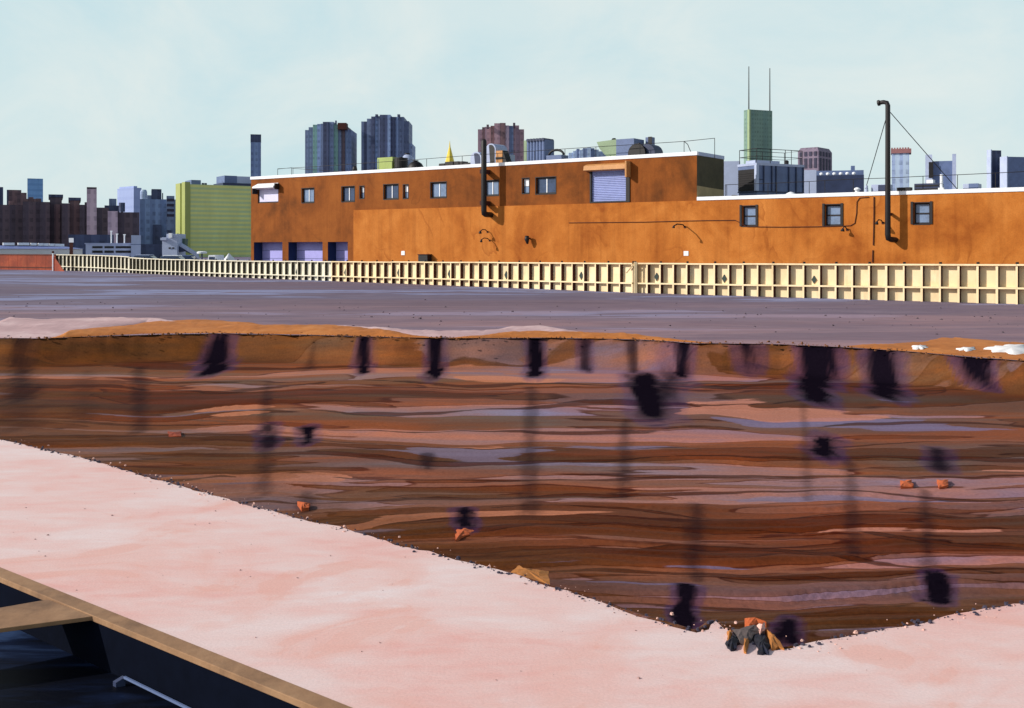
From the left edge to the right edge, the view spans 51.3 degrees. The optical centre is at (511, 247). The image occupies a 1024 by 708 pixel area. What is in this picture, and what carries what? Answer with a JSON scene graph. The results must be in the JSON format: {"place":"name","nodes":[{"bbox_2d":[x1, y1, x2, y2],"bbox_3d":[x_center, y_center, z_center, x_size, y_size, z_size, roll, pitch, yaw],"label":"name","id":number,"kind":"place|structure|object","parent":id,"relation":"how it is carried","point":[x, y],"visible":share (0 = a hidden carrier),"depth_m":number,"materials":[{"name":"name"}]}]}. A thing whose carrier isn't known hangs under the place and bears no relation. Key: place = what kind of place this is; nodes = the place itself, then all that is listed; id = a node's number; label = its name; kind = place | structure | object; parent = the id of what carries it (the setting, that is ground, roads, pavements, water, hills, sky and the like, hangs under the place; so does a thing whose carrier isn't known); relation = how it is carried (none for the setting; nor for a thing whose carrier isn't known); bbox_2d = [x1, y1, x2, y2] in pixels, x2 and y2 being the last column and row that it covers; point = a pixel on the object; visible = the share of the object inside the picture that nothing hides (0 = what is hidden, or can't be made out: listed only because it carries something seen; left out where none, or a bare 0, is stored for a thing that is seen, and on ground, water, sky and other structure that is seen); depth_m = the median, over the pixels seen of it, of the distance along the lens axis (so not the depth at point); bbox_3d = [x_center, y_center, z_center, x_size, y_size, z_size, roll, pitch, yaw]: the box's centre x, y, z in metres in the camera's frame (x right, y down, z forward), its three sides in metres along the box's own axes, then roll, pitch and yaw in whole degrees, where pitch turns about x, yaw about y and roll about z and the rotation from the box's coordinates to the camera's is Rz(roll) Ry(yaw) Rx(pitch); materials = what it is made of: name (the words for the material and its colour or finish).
{"place":"outdoors","nodes":[
{"label":"outdoors","id":0,"kind":"place"},
{"bbox_2d":[9,190,20,204],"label":"apartment block","id":1,"kind":"structure","parent":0,"point":[12,195],"depth_m":521.12,"materials":[{"name":"brick"}]},
{"bbox_2d":[17,193,26,204],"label":"apartment block","id":2,"kind":"structure","parent":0,"point":[21,197],"depth_m":510.81,"materials":[{"name":"brick"}]},
{"bbox_2d":[27,178,42,201],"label":"tower block","id":3,"kind":"structure","parent":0,"point":[35,188],"depth_m":762.19,"materials":[{"name":"teal glass"}]},
{"bbox_2d":[68,235,113,254],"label":"building","id":4,"kind":"structure","parent":0,"point":[80,241],"depth_m":291.77,"materials":[{"name":"concrete"}]},
{"bbox_2d":[87,187,96,234],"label":"tower block","id":5,"kind":"structure","parent":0,"point":[91,210],"depth_m":430.80,"materials":[{"name":"concrete"}]},
{"bbox_2d":[117,186,141,234],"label":"tower block","id":6,"kind":"structure","parent":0,"point":[129,196],"depth_m":582.84,"materials":[{"name":"concrete"}]},
{"bbox_2d":[131,235,140,256],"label":"stair tower","id":7,"kind":"structure","parent":0,"point":[135,245],"depth_m":203.26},
{"bbox_2d":[141,244,161,258],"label":"building","id":8,"kind":"structure","parent":0,"point":[155,250],"depth_m":301.15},
{"bbox_2d":[250,134,260,176],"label":"chimney tower","id":9,"kind":"structure","parent":0,"point":[255,140],"depth_m":620.65,"materials":[{"name":"blue"}]},
{"bbox_2d":[305,120,356,173],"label":"tower block","id":10,"kind":"structure","parent":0,"point":[330,143],"depth_m":696.75,"materials":[{"name":"blue stone"}]},
{"bbox_2d":[361,114,414,170],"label":"tower block","id":11,"kind":"structure","parent":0,"point":[382,136],"depth_m":696.22,"materials":[{"name":"blue stone"}]},
{"bbox_2d":[445,142,453,161],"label":"spire tower","id":12,"kind":"structure","parent":0,"point":[449,157],"depth_m":977.91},
{"bbox_2d":[25,493,918,680],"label":"gravel","id":13,"kind":"structure","parent":0,"point":[382,590],"depth_m":10.77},
{"bbox_2d":[478,123,523,161],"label":"tower block","id":14,"kind":"structure","parent":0,"point":[511,138],"depth_m":647.97,"materials":[{"name":"brick"}]},
{"bbox_2d":[5,293,1017,342],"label":"gravel","id":15,"kind":"structure","parent":0,"point":[584,309],"depth_m":52.60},
{"bbox_2d":[0,333,1023,649],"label":"mud flat","id":16,"kind":"structure","parent":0,"point":[694,485],"depth_m":22.43,"materials":[{"name":"soil"}]},
{"bbox_2d":[297,501,309,510],"bbox_3d":[-3.448,4.320,17.775,0.191,0.160,0.434,0,0,-20],"label":"clay clod","id":17,"kind":"object","parent":16,"relation":"on","point":[303,506],"visible":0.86,"depth_m":17.66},
{"bbox_2d":[455,528,473,540],"bbox_3d":[-0.710,4.320,15.980,0.307,0.160,0.773,0,0,0],"label":"clay clod","id":18,"kind":"object","parent":16,"relation":"on","point":[461,533],"visible":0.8,"depth_m":15.93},
{"bbox_2d":[4,331,1021,360],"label":"gravel","id":19,"kind":"structure","parent":16,"relation":"on","point":[888,349],"depth_m":39.91,"materials":[{"name":"gravel"}]},
{"bbox_2d":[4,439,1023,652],"bbox_3d":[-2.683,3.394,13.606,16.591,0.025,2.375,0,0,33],"label":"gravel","id":20,"kind":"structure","parent":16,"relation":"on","point":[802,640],"depth_m":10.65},
{"bbox_2d":[511,565,549,584],"bbox_3d":[0.225,3.645,11.160,0.611,0.510,0.441,0,0,29],"label":"clay clod","id":21,"kind":"object","parent":16,"relation":"on","point":[542,576],"visible":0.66,"depth_m":11.15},
{"bbox_2d":[725,634,739,651],"bbox_3d":[1.911,3.425,9.185,0.124,0.150,0.416,0,0,27],"label":"clay clod","id":22,"kind":"object","parent":16,"relation":"on","point":[732,643],"visible":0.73,"depth_m":9.11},
{"bbox_2d":[743,638,748,653],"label":"clay clod","id":23,"kind":"object","parent":16,"relation":"on","point":[746,645],"visible":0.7,"depth_m":9.03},
{"bbox_2d":[733,625,764,644],"bbox_3d":[2.041,3.492,9.340,0.241,0.315,0.417,0,0,43],"label":"clay clod","id":24,"kind":"object","parent":16,"relation":"on","point":[749,632],"visible":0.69,"depth_m":9.30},
{"bbox_2d":[745,617,765,626],"bbox_3d":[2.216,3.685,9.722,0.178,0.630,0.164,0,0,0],"label":"clay clod","id":25,"kind":"object","parent":16,"relation":"on","point":[752,621],"visible":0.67,"depth_m":9.70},
{"bbox_2d":[753,633,769,654],"bbox_3d":[2.144,3.424,9.156,0.134,0.152,0.517,0,0,6],"label":"clay clod","id":26,"kind":"object","parent":16,"relation":"on","point":[761,642],"visible":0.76,"depth_m":9.07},
{"bbox_2d":[765,629,783,650],"bbox_3d":[2.245,3.498,9.244,0.108,0.305,0.479,0,0,0],"label":"clay clod","id":27,"kind":"object","parent":16,"relation":"on","point":[775,643],"visible":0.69,"depth_m":9.11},
{"bbox_2d":[900,480,913,488],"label":"clay clod","id":28,"kind":"object","parent":16,"relation":"on","point":[907,484],"visible":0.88,"depth_m":19.22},
{"bbox_2d":[937,479,947,488],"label":"clay clod","id":29,"kind":"object","parent":16,"relation":"on","point":[942,484],"visible":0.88,"depth_m":19.28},
{"bbox_2d":[0,440,1023,707],"bbox_3d":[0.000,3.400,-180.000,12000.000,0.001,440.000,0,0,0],"label":"sand bank","id":30,"kind":"structure","parent":0,"point":[312,606],"depth_m":9.63,"materials":[{"name":"sand"}]},
{"bbox_2d":[0,567,351,707],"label":"trench frame","id":31,"kind":"object","parent":30,"relation":"on","point":[188,674],"visible":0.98,"depth_m":9.37,"materials":[{"name":"wood"}]},
{"bbox_2d":[0,630,181,707],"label":"trench water","id":32,"kind":"structure","parent":31,"relation":"in","point":[35,672],"depth_m":9.45,"materials":[{"name":"liquid"}]},
{"bbox_2d":[113,676,189,707],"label":"steel rail","id":33,"kind":"object","parent":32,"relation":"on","point":[119,682],"visible":1,"depth_m":9.17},
{"bbox_2d":[0,257,1023,359],"bbox_3d":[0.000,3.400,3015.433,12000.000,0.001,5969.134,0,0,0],"label":"ground","id":34,"kind":"structure","parent":0,"point":[263,301],"depth_m":59.01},
{"bbox_2d":[0,201,22,245],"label":"apartment block","id":35,"kind":"structure","parent":34,"relation":"on","point":[11,222],"depth_m":459.81,"materials":[{"name":"brick"}]},
{"bbox_2d":[23,197,40,245],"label":"apartment block","id":36,"kind":"structure","parent":34,"relation":"on","point":[31,219],"depth_m":454.58,"materials":[{"name":"brick"}]},
{"bbox_2d":[0,254,63,270],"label":"red hoarding","id":37,"kind":"object","parent":34,"relation":"on","point":[25,261],"visible":0.91,"depth_m":165.25,"materials":[{"name":"wood"}]},
{"bbox_2d":[0,243,81,254],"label":"long shed","id":38,"kind":"structure","parent":34,"relation":"on","point":[44,248],"depth_m":245.63,"materials":[{"name":"white paint"}]},
{"bbox_2d":[40,202,49,243],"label":"apartment block","id":39,"kind":"structure","parent":34,"relation":"on","point":[44,222],"depth_m":451.50,"materials":[{"name":"brick"}]},
{"bbox_2d":[49,194,62,243],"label":"apartment block","id":40,"kind":"structure","parent":34,"relation":"on","point":[55,218],"depth_m":456.97,"materials":[{"name":"brick"}]},
{"bbox_2d":[62,203,69,246],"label":"apartment block","id":41,"kind":"structure","parent":34,"relation":"on","point":[65,220],"depth_m":443.60,"materials":[{"name":"brick"}]},
{"bbox_2d":[69,238,73,254],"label":"billboard","id":42,"kind":"object","parent":34,"relation":"on","point":[71,240],"visible":0.82,"depth_m":215.02,"materials":[{"name":"paint"}]},
{"bbox_2d":[68,197,80,234],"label":"apartment block","id":43,"kind":"structure","parent":34,"relation":"on","point":[74,216],"depth_m":449.16,"materials":[{"name":"brick"}]},
{"bbox_2d":[80,205,84,234],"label":"apartment block","id":44,"kind":"structure","parent":34,"relation":"on","point":[82,219],"depth_m":448.56,"materials":[{"name":"brick"}]},
{"bbox_2d":[0,317,171,337],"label":"pale sand strip","id":45,"kind":"object","parent":34,"relation":"on","point":[12,327],"visible":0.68,"depth_m":46.08,"materials":[{"name":"sand"}]},
{"bbox_2d":[56,254,128,272],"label":"board fence","id":46,"kind":"object","parent":34,"relation":"on","point":[105,263],"visible":0.89,"depth_m":154.70,"materials":[{"name":"wood"}]},
{"bbox_2d":[97,208,108,234],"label":"apartment block","id":47,"kind":"structure","parent":34,"relation":"on","point":[102,221],"depth_m":458.68,"materials":[{"name":"brick"}]},
{"bbox_2d":[85,243,130,256],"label":"parking deck","id":48,"kind":"structure","parent":34,"relation":"on","point":[117,249],"depth_m":206.52,"materials":[{"name":"grey concrete"}]},
{"bbox_2d":[105,199,118,211],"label":"apartment block","id":49,"kind":"structure","parent":34,"relation":"on","point":[111,206],"depth_m":471.17,"materials":[{"name":"blue stone"}]},
{"bbox_2d":[108,211,117,242],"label":"apartment block","id":50,"kind":"structure","parent":34,"relation":"on","point":[113,221],"depth_m":380.68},
{"bbox_2d":[118,212,138,242],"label":"apartment block","id":51,"kind":"structure","parent":34,"relation":"on","point":[128,224],"depth_m":385.14,"materials":[{"name":"brick"}]},
{"bbox_2d":[140,189,175,243],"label":"office block","id":52,"kind":"structure","parent":34,"relation":"on","point":[157,217],"depth_m":481.74,"materials":[{"name":"glass"}]},
{"bbox_2d":[159,255,184,258],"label":"parked car","id":53,"kind":"object","parent":34,"relation":"on","point":[171,257],"visible":0.29,"depth_m":156.87,"materials":[{"name":"white paint"}]},
{"bbox_2d":[160,233,198,258],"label":"batching plant","id":54,"kind":"object","parent":34,"relation":"on","point":[174,244],"visible":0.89,"depth_m":190.00,"materials":[{"name":"white paint"}]},
{"bbox_2d":[176,175,250,256],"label":"office block","id":55,"kind":"structure","parent":34,"relation":"on","point":[214,219],"depth_m":406.86,"materials":[{"name":"concrete"}]},
{"bbox_2d":[208,255,223,259],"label":"white van","id":56,"kind":"object","parent":34,"relation":"on","point":[214,257],"visible":0.2,"depth_m":155.38,"materials":[{"name":"paint"}]},
{"bbox_2d":[129,256,331,280],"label":"board fence","id":57,"kind":"object","parent":34,"relation":"on","point":[306,270],"visible":0.93,"depth_m":123.69,"materials":[{"name":"beige wood"}]},
{"bbox_2d":[51,319,434,337],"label":"clay bank","id":58,"kind":"structure","parent":34,"relation":"on","point":[194,326],"depth_m":43.00,"materials":[{"name":"soil"}]},
{"bbox_2d":[338,325,577,336],"bbox_3d":[-3.524,3.336,43.802,14.313,0.120,6.652,0,0,0],"label":"pale sand strip","id":59,"kind":"object","parent":34,"relation":"on","point":[446,333],"visible":0.59,"depth_m":42.68,"materials":[{"name":"sand"}]},
{"bbox_2d":[331,260,633,292],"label":"board fence","id":60,"kind":"object","parent":34,"relation":"on","point":[605,277],"visible":0.98,"depth_m":92.01,"materials":[{"name":"beige wood"}]},
{"bbox_2d":[454,331,704,342],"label":"clay bank","id":61,"kind":"structure","parent":34,"relation":"on","point":[551,334],"depth_m":40.50,"materials":[{"name":"soil"}]},
{"bbox_2d":[626,262,636,292],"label":"fence post","id":62,"kind":"object","parent":34,"relation":"on","point":[635,276],"visible":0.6,"depth_m":80.61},
{"bbox_2d":[744,66,771,163],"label":"tower block","id":63,"kind":"structure","parent":34,"relation":"on","point":[757,128],"depth_m":904.61,"materials":[{"name":"green metal"}]},
{"bbox_2d":[634,261,1023,303],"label":"board fence","id":64,"kind":"object","parent":34,"relation":"on","point":[977,282],"visible":0.95,"depth_m":71.17,"materials":[{"name":"beige wood"}]},
{"bbox_2d":[849,337,1023,360],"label":"clay bank","id":65,"kind":"structure","parent":34,"relation":"on","point":[945,345],"depth_m":35.98,"materials":[{"name":"soil"}]},
{"bbox_2d":[984,344,1023,354],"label":"chalk patch","id":66,"kind":"object","parent":65,"relation":"on","point":[1014,349],"visible":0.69,"depth_m":34.64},
{"bbox_2d":[0,0,1023,207],"label":"sky","id":67,"kind":"structure","parent":0,"point":[106,95],"materials":[{"name":"white"}]},
{"bbox_2d":[568,147,605,158],"bbox_3d":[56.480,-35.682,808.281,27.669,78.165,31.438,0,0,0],"label":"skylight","id":68,"kind":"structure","parent":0,"point":[585,152],"depth_m":797.13,"materials":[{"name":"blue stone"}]},
{"bbox_2d":[250,151,1023,263],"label":"warehouse","id":69,"kind":"structure","parent":0,"point":[623,209],"depth_m":107.06,"materials":[{"name":"brown paint"}]},
{"bbox_2d":[258,189,277,202],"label":"window","id":70,"kind":"structure","parent":69,"relation":"in","point":[264,195],"depth_m":136.35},
{"bbox_2d":[254,242,281,260],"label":"garage door","id":71,"kind":"structure","parent":69,"relation":"in","point":[264,251],"depth_m":138.03,"materials":[{"name":"metal"}]},
{"bbox_2d":[288,242,321,260],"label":"garage door","id":72,"kind":"structure","parent":69,"relation":"in","point":[301,251],"depth_m":134.17,"materials":[{"name":"metal"}]},
{"bbox_2d":[301,187,313,202],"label":"window","id":73,"kind":"structure","parent":69,"relation":"in","point":[308,194],"depth_m":132.35,"materials":[{"name":"glass"}]},
{"bbox_2d":[328,242,347,260],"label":"garage door","id":74,"kind":"structure","parent":69,"relation":"in","point":[337,251],"depth_m":130.62,"materials":[{"name":"metal"}]},
{"bbox_2d":[341,186,354,201],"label":"window","id":75,"kind":"structure","parent":69,"relation":"in","point":[348,192],"depth_m":128.40,"materials":[{"name":"glass"}]},
{"bbox_2d":[359,185,364,198],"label":"window","id":76,"kind":"structure","parent":69,"relation":"in","point":[362,187],"depth_m":126.97,"materials":[{"name":"glass"}]},
{"bbox_2d":[377,157,397,169],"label":"roof unit","id":77,"kind":"structure","parent":69,"relation":"on","point":[382,163],"depth_m":127.53,"materials":[{"name":"paint"}]},
{"bbox_2d":[383,183,398,199],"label":"window","id":78,"kind":"structure","parent":69,"relation":"in","point":[391,191],"depth_m":124.36,"materials":[{"name":"glass"}]},
{"bbox_2d":[394,157,407,168],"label":"roof drum","id":79,"kind":"object","parent":69,"relation":"on","point":[398,163],"visible":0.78,"depth_m":126.01,"materials":[{"name":"black metal"}]},
{"bbox_2d":[408,160,422,167],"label":"roof drum","id":80,"kind":"object","parent":69,"relation":"on","point":[415,163],"visible":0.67,"depth_m":123.74,"materials":[{"name":"black metal"}]},
{"bbox_2d":[417,254,431,261],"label":"wall hatch","id":81,"kind":"object","parent":69,"relation":"attached to","point":[424,257],"depth_m":120.12,"materials":[{"name":"black metal"}]},
{"bbox_2d":[430,181,446,198],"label":"window","id":82,"kind":"structure","parent":69,"relation":"in","point":[439,189],"depth_m":120.21,"materials":[{"name":"glass"}]},
{"bbox_2d":[470,152,480,163],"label":"vent hood","id":83,"kind":"object","parent":69,"relation":"on","point":[475,158],"visible":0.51,"depth_m":120.70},
{"bbox_2d":[480,139,492,217],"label":"flue pipe","id":84,"kind":"object","parent":69,"relation":"attached to","point":[484,172],"visible":1,"depth_m":114.25,"materials":[{"name":"black metal"}]},
{"bbox_2d":[487,180,498,195],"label":"window","id":85,"kind":"structure","parent":69,"relation":"in","point":[492,186],"depth_m":115.89,"materials":[{"name":"glass"}]},
{"bbox_2d":[277,138,714,174],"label":"roof railing","id":86,"kind":"object","parent":69,"relation":"on","point":[515,152],"visible":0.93,"depth_m":113.89,"materials":[{"name":"black metal"}]},
{"bbox_2d":[487,144,506,162],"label":"vent hood","id":87,"kind":"object","parent":69,"relation":"on","point":[492,149],"visible":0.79,"depth_m":118.24,"materials":[{"name":"white metal"}]},
{"bbox_2d":[495,150,510,162],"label":"roof stack","id":88,"kind":"object","parent":69,"relation":"on","point":[503,156],"visible":0.59,"depth_m":117.00,"materials":[{"name":"orange metal"}]},
{"bbox_2d":[522,178,529,193],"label":"window","id":89,"kind":"structure","parent":69,"relation":"in","point":[526,181],"depth_m":113.32,"materials":[{"name":"glass"}]},
{"bbox_2d":[526,138,553,160],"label":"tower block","id":90,"kind":"object","parent":69,"relation":"on","point":[537,144],"visible":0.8,"depth_m":116.31,"materials":[{"name":"concrete"}]},
{"bbox_2d":[535,176,555,194],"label":"window","id":91,"kind":"structure","parent":69,"relation":"in","point":[547,185],"depth_m":111.83,"materials":[{"name":"glass"}]},
{"bbox_2d":[546,149,567,159],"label":"arched housing","id":92,"kind":"object","parent":69,"relation":"on","point":[553,157],"visible":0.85,"depth_m":114.72,"materials":[{"name":"grey metal"}]},
{"bbox_2d":[597,138,643,156],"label":"building","id":93,"kind":"structure","parent":69,"relation":"on","point":[610,149],"depth_m":108.85,"materials":[{"name":"green paint"}]},
{"bbox_2d":[628,143,646,154],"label":"roof drum","id":94,"kind":"object","parent":69,"relation":"on","point":[640,149],"visible":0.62,"depth_m":106.97,"materials":[{"name":"black metal"}]},
{"bbox_2d":[643,144,662,153],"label":"roof drum","id":95,"kind":"object","parent":69,"relation":"on","point":[652,149],"visible":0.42,"depth_m":106.56,"materials":[{"name":"black metal"}]},
{"bbox_2d":[739,205,757,226],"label":"window","id":96,"kind":"structure","parent":69,"relation":"in","point":[750,212],"depth_m":98.84,"materials":[{"name":"glass"}]},
{"bbox_2d":[822,203,842,226],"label":"window","id":97,"kind":"structure","parent":69,"relation":"in","point":[834,212],"depth_m":94.31,"materials":[{"name":"glass"}]},
{"bbox_2d":[725,171,1023,195],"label":"roof railing","id":98,"kind":"object","parent":69,"relation":"on","point":[865,178],"visible":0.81,"depth_m":94.03,"materials":[{"name":"black metal"}]},
{"bbox_2d":[871,184,892,191],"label":"roof unit","id":99,"kind":"structure","parent":69,"relation":"on","point":[878,187],"depth_m":94.32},
{"bbox_2d":[866,100,956,242],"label":"flue pipe","id":100,"kind":"object","parent":69,"relation":"attached to","point":[888,214],"visible":0.97,"depth_m":90.09,"materials":[{"name":"black metal"}]},
{"bbox_2d":[910,201,931,224],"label":"window","id":101,"kind":"structure","parent":69,"relation":"in","point":[922,211],"depth_m":89.95,"materials":[{"name":"glass"}]},
{"bbox_2d":[914,180,943,189],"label":"chiller","id":102,"kind":"object","parent":69,"relation":"on","point":[930,185],"visible":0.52,"depth_m":92.06,"materials":[{"name":"black metal"}]},
{"bbox_2d":[963,183,981,188],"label":"roof unit","id":103,"kind":"structure","parent":69,"relation":"on","point":[972,186],"depth_m":89.81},
{"bbox_2d":[724,161,738,195],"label":"white block","id":104,"kind":"structure","parent":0,"point":[730,172],"depth_m":149.76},
{"bbox_2d":[737,148,803,195],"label":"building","id":105,"kind":"structure","parent":0,"point":[751,173],"depth_m":108.92,"materials":[{"name":"metal"}]},
{"bbox_2d":[803,170,815,193],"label":"white block","id":106,"kind":"structure","parent":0,"point":[809,175],"depth_m":164.70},
{"bbox_2d":[798,147,831,170],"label":"tower block","id":107,"kind":"structure","parent":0,"point":[817,158],"depth_m":624.48,"materials":[{"name":"pink concrete"}]},
{"bbox_2d":[816,166,863,192],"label":"building","id":108,"kind":"structure","parent":0,"point":[835,184],"depth_m":189.12,"materials":[{"name":"blue paint"}]},
{"bbox_2d":[891,147,910,190],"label":"building","id":109,"kind":"structure","parent":0,"point":[900,162],"depth_m":418.84,"materials":[{"name":"concrete"}]},
{"bbox_2d":[925,154,955,188],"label":"gate tower","id":110,"kind":"structure","parent":0,"point":[948,168],"depth_m":328.82,"materials":[{"name":"blue metal"}]},
{"bbox_2d":[987,150,1000,187],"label":"office block","id":111,"kind":"structure","parent":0,"point":[993,162],"depth_m":450.39,"materials":[{"name":"concrete"}]},
{"bbox_2d":[1000,156,1023,187],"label":"office block","id":112,"kind":"structure","parent":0,"point":[1015,166],"depth_m":440.86,"materials":[{"name":"concrete"}]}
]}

